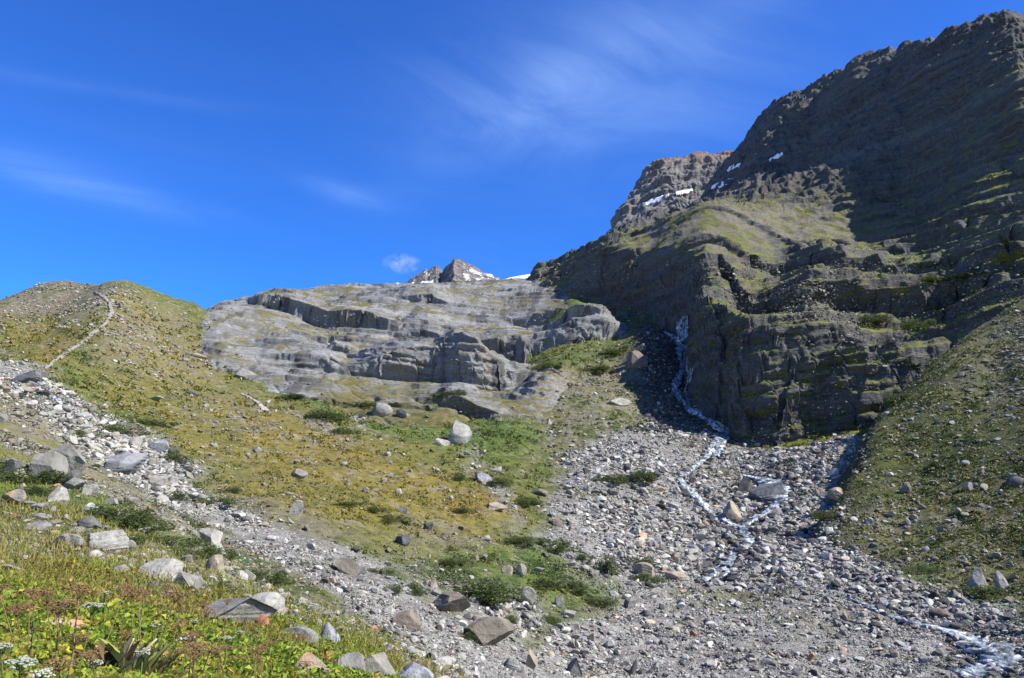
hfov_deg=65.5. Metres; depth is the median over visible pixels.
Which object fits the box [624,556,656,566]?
bush
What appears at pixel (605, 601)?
bush
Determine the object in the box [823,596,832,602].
boulder
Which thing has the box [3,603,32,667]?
dried umbel
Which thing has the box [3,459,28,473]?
boulder
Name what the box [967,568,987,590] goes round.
boulder
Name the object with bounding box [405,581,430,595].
bush
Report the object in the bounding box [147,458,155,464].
boulder
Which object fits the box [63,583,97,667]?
dried umbel
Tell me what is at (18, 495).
boulder
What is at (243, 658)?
dried umbel
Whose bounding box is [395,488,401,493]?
boulder
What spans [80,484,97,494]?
boulder
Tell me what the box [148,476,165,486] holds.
boulder
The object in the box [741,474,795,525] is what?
side stream
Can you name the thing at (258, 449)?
boulder
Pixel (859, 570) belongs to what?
boulder
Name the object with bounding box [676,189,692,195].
snow patch
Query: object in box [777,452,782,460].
boulder
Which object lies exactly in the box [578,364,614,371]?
bush
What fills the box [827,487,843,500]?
boulder
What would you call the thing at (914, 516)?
boulder
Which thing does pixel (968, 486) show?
boulder
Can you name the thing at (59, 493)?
boulder
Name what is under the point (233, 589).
bush
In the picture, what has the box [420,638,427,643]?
boulder
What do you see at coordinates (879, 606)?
boulder
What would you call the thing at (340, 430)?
bush
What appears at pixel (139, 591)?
dried umbel
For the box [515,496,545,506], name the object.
bush
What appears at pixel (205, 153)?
sky
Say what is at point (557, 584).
bush
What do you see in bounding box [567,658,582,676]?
boulder
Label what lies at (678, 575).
boulder
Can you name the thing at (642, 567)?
boulder
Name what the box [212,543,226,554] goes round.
boulder
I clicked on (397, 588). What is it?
bush
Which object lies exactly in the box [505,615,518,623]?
bush
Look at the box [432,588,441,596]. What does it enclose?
boulder
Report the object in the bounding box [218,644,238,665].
dried umbel
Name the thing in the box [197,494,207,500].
boulder
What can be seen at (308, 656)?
boulder
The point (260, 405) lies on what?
meadow path
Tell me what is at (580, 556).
bush
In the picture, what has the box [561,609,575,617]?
boulder
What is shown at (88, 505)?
boulder
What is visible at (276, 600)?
boulder
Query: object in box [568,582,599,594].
bush
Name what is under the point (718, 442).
stream
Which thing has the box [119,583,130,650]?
dried umbel
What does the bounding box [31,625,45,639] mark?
dried umbel
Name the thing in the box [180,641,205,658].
dried umbel
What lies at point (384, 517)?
bush
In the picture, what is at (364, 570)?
boulder
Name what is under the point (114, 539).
boulder
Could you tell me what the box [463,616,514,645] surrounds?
boulder
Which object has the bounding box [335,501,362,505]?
bush
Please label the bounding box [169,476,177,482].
boulder
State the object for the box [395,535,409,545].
boulder
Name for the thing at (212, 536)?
boulder
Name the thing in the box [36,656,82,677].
dried umbel
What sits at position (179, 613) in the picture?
dried umbel
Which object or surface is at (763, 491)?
boulder
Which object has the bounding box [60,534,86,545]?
boulder
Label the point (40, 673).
umbel flower
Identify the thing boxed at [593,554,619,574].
bush
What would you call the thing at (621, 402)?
boulder
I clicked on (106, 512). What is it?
bush
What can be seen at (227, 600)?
dried umbel
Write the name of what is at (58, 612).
dried umbel
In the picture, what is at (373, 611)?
boulder
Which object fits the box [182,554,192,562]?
boulder
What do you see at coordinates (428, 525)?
boulder
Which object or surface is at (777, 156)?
snow patch
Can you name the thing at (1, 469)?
bush
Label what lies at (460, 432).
boulder
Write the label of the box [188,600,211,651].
dried umbel
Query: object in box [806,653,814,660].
boulder
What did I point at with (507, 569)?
boulder
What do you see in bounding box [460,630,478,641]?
bush
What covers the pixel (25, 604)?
dried umbel
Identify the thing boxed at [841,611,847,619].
boulder
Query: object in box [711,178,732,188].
snow patch
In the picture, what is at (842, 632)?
boulder
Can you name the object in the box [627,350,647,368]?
boulder
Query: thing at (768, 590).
boulder
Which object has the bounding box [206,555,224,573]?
boulder
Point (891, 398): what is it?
bush
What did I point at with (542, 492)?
boulder
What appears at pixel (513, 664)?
boulder
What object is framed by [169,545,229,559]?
bush
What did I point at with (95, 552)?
boulder
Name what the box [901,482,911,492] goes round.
boulder
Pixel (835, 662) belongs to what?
boulder
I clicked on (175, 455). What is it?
bush
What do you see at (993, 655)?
stream
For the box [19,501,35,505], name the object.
boulder
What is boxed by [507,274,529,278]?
glacier
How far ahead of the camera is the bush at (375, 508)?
102.58 m
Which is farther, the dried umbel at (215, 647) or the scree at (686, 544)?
the scree at (686, 544)
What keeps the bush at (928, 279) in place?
on the mountain
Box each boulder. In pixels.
[1,489,25,504]
[1,564,22,570]
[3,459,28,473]
[9,370,41,382]
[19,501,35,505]
[24,521,51,531]
[29,451,68,477]
[31,502,48,508]
[32,513,51,519]
[40,371,48,380]
[43,617,83,630]
[47,486,69,504]
[54,443,88,474]
[55,533,69,543]
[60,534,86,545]
[61,469,80,484]
[63,477,84,489]
[72,526,87,532]
[77,515,101,528]
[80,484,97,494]
[82,502,99,514]
[85,550,104,558]
[87,529,128,553]
[103,498,118,504]
[105,453,148,474]
[112,564,130,573]
[126,540,136,551]
[128,436,142,448]
[131,475,140,481]
[136,527,150,532]
[137,558,183,580]
[143,581,158,589]
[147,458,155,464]
[148,439,168,451]
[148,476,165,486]
[149,395,161,400]
[153,486,161,491]
[155,495,168,504]
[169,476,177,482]
[174,572,202,590]
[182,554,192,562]
[183,471,193,478]
[191,353,206,358]
[194,598,277,627]
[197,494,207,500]
[199,528,222,544]
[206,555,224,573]
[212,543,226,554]
[234,368,257,379]
[234,570,247,580]
[243,569,255,579]
[246,513,254,518]
[251,592,284,616]
[254,447,261,451]
[255,614,268,629]
[279,626,318,643]
[287,622,305,626]
[289,500,303,515]
[291,469,308,478]
[295,651,328,674]
[319,622,339,644]
[330,577,335,583]
[331,652,365,671]
[336,557,361,574]
[361,567,366,574]
[364,651,395,675]
[370,609,377,614]
[372,403,392,416]
[392,610,420,631]
[394,628,402,635]
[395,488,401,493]
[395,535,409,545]
[396,409,409,417]
[397,663,433,677]
[398,506,407,513]
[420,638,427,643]
[423,521,432,530]
[429,577,437,588]
[432,438,449,445]
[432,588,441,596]
[432,590,470,611]
[447,420,471,443]
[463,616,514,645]
[475,473,491,483]
[482,535,491,541]
[486,501,507,510]
[491,466,501,471]
[501,565,512,575]
[505,657,521,672]
[516,563,526,575]
[520,586,536,604]
[525,649,538,669]
[530,488,548,496]
[534,567,544,571]
[548,518,561,525]
[554,595,562,607]
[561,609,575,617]
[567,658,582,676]
[607,398,631,405]
[608,591,618,597]
[624,596,636,608]
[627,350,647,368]
[627,658,637,675]
[632,562,654,578]
[665,571,685,580]
[673,612,680,616]
[676,546,683,552]
[690,630,697,636]
[695,562,701,570]
[723,500,741,520]
[737,476,752,491]
[749,482,785,499]
[765,587,772,594]
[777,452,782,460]
[788,472,795,477]
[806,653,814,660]
[813,474,821,479]
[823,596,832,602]
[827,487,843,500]
[831,612,841,618]
[833,619,841,626]
[833,659,839,664]
[838,629,847,635]
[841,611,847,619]
[848,584,858,591]
[855,567,865,573]
[866,517,872,522]
[873,612,883,619]
[876,604,887,611]
[888,649,899,657]
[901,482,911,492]
[904,517,910,524]
[909,514,917,519]
[922,546,928,551]
[929,608,950,618]
[932,648,942,655]
[936,526,944,531]
[948,590,958,598]
[957,372,964,376]
[963,482,972,490]
[966,365,973,369]
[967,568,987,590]
[994,570,1008,588]
[1005,476,1022,486]
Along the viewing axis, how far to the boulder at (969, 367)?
188.41 m
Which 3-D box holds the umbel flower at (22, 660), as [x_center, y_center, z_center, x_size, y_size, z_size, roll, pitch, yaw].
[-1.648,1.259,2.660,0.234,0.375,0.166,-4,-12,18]
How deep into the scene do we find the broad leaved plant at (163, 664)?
4.67 m
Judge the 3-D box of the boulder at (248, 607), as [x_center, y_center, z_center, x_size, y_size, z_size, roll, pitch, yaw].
[-5.223,5.127,14.788,1.055,0.687,1.699,-10,-15,41]
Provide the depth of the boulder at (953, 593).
93.15 m
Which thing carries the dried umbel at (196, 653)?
on the hillside at (40, 439)
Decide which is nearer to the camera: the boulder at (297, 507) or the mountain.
the boulder at (297, 507)
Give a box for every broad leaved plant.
[69,636,152,673]
[88,638,181,676]
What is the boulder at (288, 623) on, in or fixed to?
on the hillside at (40, 439)
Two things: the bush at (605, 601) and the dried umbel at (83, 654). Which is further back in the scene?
the bush at (605, 601)
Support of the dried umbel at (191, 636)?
on the hillside at (40, 439)
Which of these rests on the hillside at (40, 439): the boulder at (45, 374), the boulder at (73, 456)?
the boulder at (73, 456)
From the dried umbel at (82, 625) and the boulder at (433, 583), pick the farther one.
the boulder at (433, 583)
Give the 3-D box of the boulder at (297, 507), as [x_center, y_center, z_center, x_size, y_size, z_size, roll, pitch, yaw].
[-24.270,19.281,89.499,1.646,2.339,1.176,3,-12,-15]
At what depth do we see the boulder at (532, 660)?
53.26 m
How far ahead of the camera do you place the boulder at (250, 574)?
28.10 m
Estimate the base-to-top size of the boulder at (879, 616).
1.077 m
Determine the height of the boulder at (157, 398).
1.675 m
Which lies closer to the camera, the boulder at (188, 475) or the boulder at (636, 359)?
the boulder at (188, 475)
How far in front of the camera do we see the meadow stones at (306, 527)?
178.99 m
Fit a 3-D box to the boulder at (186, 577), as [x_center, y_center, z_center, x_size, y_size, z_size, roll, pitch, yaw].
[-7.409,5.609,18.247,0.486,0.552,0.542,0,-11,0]
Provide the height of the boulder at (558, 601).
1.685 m
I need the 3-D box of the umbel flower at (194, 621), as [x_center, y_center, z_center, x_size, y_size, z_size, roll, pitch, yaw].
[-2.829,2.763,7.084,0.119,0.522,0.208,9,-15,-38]
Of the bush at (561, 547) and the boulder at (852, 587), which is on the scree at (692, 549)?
the boulder at (852, 587)
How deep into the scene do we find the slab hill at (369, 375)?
310.92 m
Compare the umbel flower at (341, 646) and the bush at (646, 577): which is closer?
the umbel flower at (341, 646)
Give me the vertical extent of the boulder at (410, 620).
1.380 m
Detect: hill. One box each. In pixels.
[200,277,627,425]
[607,150,733,232]
[810,296,1023,599]
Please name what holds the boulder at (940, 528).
on the moraine hill at (894, 466)
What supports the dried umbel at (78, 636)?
on the hillside at (40, 439)
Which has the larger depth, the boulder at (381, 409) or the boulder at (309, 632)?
the boulder at (381, 409)
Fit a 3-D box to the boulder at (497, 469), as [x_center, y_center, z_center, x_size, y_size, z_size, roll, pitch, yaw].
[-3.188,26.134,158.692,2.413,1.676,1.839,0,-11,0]
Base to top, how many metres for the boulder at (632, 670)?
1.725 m
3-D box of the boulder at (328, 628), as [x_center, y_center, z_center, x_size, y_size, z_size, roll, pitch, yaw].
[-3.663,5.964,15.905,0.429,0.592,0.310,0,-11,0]
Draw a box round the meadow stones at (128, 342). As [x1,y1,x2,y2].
[0,280,504,611]
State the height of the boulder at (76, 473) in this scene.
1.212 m
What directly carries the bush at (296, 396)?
on the slab hill at (369, 375)
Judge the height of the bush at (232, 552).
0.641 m
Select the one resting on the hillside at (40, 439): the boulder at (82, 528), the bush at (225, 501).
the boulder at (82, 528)
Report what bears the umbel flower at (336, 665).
on the hillside at (40, 439)
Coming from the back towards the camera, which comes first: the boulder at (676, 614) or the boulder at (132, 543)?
the boulder at (676, 614)
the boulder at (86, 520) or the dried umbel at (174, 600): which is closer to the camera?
the dried umbel at (174, 600)
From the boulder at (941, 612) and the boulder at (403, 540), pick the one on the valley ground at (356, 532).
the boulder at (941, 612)
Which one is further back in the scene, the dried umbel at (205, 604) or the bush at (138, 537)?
the bush at (138, 537)
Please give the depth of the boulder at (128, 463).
90.98 m
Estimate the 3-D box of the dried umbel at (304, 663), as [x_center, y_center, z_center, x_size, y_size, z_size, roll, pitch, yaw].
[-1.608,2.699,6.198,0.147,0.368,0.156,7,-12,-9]
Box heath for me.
[0,320,1023,676]
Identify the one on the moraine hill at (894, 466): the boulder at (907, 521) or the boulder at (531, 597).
the boulder at (907, 521)
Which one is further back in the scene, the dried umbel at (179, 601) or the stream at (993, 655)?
the stream at (993, 655)
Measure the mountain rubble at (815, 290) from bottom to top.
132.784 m
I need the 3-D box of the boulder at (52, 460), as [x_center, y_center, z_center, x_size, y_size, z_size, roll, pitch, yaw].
[-24.625,6.971,42.464,1.744,2.029,1.445,0,-11,0]
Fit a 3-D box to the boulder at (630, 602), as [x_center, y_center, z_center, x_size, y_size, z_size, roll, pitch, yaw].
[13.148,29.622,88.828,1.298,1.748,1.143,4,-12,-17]
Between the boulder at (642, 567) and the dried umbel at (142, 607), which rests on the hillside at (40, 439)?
the dried umbel at (142, 607)
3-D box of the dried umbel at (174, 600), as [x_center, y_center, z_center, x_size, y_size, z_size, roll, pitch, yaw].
[-2.343,2.056,5.320,0.172,0.756,0.182,1,-16,39]
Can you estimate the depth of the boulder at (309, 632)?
14.50 m
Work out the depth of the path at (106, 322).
237.59 m
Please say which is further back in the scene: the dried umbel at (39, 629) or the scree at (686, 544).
the scree at (686, 544)
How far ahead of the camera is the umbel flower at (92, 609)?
4.25 m
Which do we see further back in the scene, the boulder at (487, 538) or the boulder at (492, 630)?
the boulder at (487, 538)
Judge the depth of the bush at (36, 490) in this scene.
35.41 m
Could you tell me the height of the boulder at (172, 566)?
0.627 m
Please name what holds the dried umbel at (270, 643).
on the hillside at (40, 439)
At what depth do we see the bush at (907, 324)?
248.85 m
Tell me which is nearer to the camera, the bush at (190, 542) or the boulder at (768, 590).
the bush at (190, 542)
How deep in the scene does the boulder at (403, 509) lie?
107.18 m
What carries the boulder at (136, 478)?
on the hillside at (40, 439)
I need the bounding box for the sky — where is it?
[0,0,1023,308]
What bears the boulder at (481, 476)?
on the valley ground at (356, 532)
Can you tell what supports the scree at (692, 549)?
on the valley ground at (356, 532)
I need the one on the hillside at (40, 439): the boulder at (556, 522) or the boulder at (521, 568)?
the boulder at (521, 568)
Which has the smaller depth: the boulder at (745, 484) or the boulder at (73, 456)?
the boulder at (73, 456)
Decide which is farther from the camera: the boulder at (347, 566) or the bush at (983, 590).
the bush at (983, 590)
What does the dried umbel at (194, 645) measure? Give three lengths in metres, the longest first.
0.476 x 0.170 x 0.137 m
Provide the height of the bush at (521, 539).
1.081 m
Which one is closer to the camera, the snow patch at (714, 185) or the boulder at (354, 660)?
the boulder at (354, 660)
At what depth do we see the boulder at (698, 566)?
117.17 m
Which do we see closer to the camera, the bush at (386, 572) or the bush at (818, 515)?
the bush at (386, 572)
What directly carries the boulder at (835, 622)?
on the valley ground at (356, 532)
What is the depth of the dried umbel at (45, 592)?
4.17 m
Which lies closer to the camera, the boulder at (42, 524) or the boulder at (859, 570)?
the boulder at (42, 524)
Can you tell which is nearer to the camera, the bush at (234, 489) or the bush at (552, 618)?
the bush at (552, 618)
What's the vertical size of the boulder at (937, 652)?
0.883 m
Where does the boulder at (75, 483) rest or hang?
on the hillside at (40, 439)
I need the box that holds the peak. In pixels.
[385,258,499,283]
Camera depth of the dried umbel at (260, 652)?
5.15 m
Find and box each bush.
[0,462,30,476]
[0,468,85,483]
[23,483,56,496]
[71,429,108,438]
[78,503,151,520]
[93,423,150,435]
[107,509,175,530]
[127,533,146,545]
[129,417,177,426]
[142,533,208,548]
[164,450,192,461]
[164,491,191,500]
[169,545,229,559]
[195,496,239,504]
[206,581,236,591]
[218,487,242,492]
[224,548,240,559]
[233,565,287,581]
[268,574,296,584]
[276,393,318,399]
[303,405,351,421]
[328,426,361,434]
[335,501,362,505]
[347,401,385,406]
[367,505,392,511]
[367,567,401,575]
[381,514,415,521]
[383,584,403,593]
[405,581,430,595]
[429,389,467,396]
[438,557,475,565]
[449,507,476,511]
[451,473,472,479]
[454,575,528,604]
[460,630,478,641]
[483,476,513,485]
[498,536,552,543]
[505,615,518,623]
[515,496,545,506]
[526,362,563,370]
[527,577,577,589]
[542,538,581,552]
[542,614,561,622]
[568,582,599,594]
[575,553,592,560]
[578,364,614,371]
[579,595,619,607]
[592,474,628,482]
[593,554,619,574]
[598,348,622,354]
[623,466,657,481]
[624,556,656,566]
[627,572,671,583]
[810,510,839,519]
[860,312,892,324]
[879,391,912,403]
[892,317,936,330]
[903,565,941,573]
[917,273,971,282]
[956,584,1018,599]
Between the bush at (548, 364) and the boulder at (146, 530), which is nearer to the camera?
the boulder at (146, 530)
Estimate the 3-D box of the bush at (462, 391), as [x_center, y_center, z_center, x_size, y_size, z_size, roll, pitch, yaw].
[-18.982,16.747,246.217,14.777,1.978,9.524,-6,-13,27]
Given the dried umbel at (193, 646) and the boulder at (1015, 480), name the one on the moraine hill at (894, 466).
the boulder at (1015, 480)
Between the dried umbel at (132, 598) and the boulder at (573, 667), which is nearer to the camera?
the dried umbel at (132, 598)
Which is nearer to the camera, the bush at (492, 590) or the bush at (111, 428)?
the bush at (492, 590)
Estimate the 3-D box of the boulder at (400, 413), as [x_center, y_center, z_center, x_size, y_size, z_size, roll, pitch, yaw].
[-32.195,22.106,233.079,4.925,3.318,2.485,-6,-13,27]
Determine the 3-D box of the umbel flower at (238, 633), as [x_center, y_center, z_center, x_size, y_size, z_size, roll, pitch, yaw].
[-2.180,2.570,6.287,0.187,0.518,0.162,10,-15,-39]
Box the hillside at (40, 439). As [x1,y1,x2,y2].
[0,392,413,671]
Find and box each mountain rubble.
[529,259,1023,449]
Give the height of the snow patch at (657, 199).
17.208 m
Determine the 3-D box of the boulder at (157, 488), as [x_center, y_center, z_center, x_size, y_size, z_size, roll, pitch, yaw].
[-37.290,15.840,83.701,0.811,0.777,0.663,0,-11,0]
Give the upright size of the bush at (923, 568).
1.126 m
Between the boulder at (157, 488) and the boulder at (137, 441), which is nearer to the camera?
the boulder at (157, 488)
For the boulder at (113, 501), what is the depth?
38.70 m
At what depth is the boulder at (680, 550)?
125.70 m
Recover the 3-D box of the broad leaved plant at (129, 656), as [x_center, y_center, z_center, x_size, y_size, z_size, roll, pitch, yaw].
[-2.393,2.014,4.789,0.408,0.429,0.422,-7,-13,30]
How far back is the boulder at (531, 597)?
78.32 m
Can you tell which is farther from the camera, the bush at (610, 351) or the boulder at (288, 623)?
the bush at (610, 351)
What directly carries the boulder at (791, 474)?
on the valley ground at (356, 532)
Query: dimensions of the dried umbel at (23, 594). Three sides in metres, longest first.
0.607 x 0.155 x 0.126 m
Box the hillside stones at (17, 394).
[0,377,479,677]
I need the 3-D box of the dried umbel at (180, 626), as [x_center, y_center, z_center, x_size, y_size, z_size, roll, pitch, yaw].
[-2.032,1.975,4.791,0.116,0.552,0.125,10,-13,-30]
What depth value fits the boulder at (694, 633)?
79.27 m
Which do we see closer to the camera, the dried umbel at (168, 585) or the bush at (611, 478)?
the dried umbel at (168, 585)
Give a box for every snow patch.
[643,193,668,206]
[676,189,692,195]
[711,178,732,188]
[727,163,740,171]
[769,152,782,161]
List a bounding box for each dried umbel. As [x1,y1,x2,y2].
[0,584,16,647]
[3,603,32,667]
[8,603,26,655]
[17,588,41,647]
[20,587,50,666]
[22,602,35,625]
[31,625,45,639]
[35,589,56,671]
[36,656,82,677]
[41,602,75,667]
[53,597,80,647]
[57,634,91,677]
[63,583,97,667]
[76,624,88,633]
[77,648,107,677]
[107,584,133,639]
[115,630,134,673]
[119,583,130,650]
[128,587,137,632]
[128,588,150,645]
[135,587,156,648]
[155,583,173,638]
[158,589,189,646]
[168,648,186,673]
[170,620,189,672]
[171,598,189,644]
[173,607,184,634]
[176,631,207,677]
[177,641,206,672]
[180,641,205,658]
[185,649,205,672]
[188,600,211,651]
[197,642,225,673]
[198,606,214,660]
[203,646,227,673]
[213,651,229,662]
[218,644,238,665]
[219,597,231,645]
[236,655,251,665]
[248,644,265,676]
[249,656,266,674]
[253,646,267,677]
[260,639,276,669]
[300,661,316,677]
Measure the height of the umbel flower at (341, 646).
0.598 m
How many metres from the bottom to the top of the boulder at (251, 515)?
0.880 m
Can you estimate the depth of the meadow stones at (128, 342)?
225.05 m
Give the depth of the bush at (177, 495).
81.96 m
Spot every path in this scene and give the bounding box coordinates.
[45,291,113,367]
[240,393,268,410]
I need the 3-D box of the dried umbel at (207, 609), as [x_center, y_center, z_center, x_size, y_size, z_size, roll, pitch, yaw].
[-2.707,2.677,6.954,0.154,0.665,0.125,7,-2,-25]
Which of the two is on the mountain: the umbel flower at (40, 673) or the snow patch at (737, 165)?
the snow patch at (737, 165)
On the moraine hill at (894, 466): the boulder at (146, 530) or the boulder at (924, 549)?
the boulder at (924, 549)
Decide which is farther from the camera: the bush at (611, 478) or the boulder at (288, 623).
the bush at (611, 478)
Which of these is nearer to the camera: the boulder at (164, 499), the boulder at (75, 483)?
the boulder at (75, 483)
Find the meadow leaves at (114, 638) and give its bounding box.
[0,540,460,677]
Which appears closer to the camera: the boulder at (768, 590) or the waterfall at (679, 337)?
the boulder at (768, 590)
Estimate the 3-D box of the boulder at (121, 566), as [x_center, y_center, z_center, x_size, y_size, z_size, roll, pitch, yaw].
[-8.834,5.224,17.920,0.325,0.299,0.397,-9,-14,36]
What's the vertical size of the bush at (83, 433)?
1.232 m
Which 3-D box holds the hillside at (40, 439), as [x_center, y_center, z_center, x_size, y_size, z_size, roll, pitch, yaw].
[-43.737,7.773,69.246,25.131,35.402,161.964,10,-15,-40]
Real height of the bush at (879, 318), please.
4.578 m
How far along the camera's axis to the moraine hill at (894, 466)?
146.31 m
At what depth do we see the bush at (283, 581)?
52.46 m
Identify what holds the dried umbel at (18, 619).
on the hillside at (40, 439)
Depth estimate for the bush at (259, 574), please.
28.94 m
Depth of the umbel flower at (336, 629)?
8.35 m
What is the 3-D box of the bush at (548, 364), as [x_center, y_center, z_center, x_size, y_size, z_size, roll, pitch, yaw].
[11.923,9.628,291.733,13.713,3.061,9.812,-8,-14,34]
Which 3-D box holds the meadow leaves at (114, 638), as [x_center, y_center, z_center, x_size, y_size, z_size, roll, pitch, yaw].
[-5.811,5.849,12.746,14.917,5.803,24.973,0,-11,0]
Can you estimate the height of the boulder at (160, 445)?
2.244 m
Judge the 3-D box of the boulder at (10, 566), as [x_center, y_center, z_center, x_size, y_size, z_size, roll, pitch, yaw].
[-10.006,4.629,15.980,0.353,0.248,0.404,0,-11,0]
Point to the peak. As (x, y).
(455, 269)
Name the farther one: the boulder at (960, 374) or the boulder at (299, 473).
the boulder at (960, 374)
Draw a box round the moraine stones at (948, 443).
[809,300,1023,599]
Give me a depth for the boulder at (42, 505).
29.98 m
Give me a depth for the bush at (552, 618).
73.98 m
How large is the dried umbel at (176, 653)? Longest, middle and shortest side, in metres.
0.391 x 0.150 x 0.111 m
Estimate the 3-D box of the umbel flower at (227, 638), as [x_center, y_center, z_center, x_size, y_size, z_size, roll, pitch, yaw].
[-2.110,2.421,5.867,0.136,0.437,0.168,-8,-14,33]
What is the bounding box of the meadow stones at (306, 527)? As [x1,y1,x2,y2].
[0,303,501,594]
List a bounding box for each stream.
[676,402,754,586]
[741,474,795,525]
[848,597,1023,677]
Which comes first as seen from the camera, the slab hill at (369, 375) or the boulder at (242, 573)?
the boulder at (242, 573)
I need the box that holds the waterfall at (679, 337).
[663,314,692,405]
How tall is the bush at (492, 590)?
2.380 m
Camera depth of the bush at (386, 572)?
67.74 m
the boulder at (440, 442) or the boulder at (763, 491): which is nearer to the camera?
the boulder at (763, 491)
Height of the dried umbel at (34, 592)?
0.664 m
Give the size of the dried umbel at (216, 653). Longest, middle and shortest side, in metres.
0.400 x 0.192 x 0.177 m
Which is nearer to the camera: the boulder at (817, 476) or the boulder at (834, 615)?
the boulder at (834, 615)
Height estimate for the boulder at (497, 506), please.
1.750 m
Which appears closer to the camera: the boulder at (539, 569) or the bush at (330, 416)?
the boulder at (539, 569)
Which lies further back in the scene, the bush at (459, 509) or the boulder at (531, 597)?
the bush at (459, 509)
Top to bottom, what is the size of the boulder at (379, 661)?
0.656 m
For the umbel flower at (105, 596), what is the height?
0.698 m
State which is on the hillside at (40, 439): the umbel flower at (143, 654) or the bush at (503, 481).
the umbel flower at (143, 654)
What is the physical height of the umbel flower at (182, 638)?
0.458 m
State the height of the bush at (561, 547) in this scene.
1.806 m
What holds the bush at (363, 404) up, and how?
on the slab hill at (369, 375)
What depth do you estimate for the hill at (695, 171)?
1177.53 m
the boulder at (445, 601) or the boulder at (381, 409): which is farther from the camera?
the boulder at (381, 409)
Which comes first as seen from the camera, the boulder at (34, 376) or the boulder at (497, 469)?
the boulder at (34, 376)
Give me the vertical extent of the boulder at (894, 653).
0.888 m
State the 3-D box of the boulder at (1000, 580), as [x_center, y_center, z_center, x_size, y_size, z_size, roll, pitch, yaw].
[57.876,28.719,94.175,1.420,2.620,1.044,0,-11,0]
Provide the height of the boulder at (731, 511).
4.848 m
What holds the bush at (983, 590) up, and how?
on the moraine hill at (894, 466)
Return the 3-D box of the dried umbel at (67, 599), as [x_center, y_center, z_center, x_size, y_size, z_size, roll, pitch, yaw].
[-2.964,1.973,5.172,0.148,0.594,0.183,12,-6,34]
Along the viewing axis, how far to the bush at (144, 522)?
31.01 m
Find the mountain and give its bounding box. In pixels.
[528,9,1023,449]
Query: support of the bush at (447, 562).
on the valley ground at (356, 532)
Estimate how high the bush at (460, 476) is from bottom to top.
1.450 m
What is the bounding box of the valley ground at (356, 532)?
[0,280,1023,677]
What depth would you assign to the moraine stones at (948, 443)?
140.68 m
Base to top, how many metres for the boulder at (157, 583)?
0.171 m
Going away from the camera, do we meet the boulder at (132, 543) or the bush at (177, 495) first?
the boulder at (132, 543)
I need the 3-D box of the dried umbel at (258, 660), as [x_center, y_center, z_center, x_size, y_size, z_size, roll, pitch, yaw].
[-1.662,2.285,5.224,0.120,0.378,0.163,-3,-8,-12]
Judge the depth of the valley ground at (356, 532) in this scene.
131.74 m
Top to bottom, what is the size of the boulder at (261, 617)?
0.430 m
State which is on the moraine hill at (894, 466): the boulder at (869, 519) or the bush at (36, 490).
the boulder at (869, 519)
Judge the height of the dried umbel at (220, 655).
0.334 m
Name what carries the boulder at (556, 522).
on the valley ground at (356, 532)
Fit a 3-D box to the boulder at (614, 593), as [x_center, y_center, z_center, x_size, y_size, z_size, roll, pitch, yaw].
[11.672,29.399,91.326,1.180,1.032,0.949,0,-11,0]
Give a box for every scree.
[0,278,1023,677]
[2,325,1023,677]
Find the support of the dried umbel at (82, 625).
on the hillside at (40, 439)
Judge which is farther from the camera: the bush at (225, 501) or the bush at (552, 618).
the bush at (225, 501)
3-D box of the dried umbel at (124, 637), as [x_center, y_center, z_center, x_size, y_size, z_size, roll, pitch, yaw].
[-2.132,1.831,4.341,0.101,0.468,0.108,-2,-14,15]
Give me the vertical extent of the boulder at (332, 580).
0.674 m
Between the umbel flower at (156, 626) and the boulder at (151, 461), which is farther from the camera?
the boulder at (151, 461)
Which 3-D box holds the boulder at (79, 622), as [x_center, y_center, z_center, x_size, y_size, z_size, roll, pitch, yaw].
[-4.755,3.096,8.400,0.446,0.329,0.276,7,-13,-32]
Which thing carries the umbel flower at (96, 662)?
on the hillside at (40, 439)
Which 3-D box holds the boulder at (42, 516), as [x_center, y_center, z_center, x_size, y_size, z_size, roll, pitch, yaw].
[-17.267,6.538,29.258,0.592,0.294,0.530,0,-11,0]
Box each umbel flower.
[0,642,12,677]
[3,655,37,677]
[29,667,55,677]
[78,602,104,671]
[87,659,103,677]
[97,590,110,651]
[134,647,149,674]
[151,621,160,650]
[175,635,195,670]
[189,619,202,661]
[221,636,233,675]
[235,630,249,672]
[327,627,339,675]
[332,626,344,673]
[337,634,343,675]
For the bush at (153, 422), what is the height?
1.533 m
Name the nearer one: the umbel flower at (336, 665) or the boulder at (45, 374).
the umbel flower at (336, 665)
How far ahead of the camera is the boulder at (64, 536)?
20.91 m

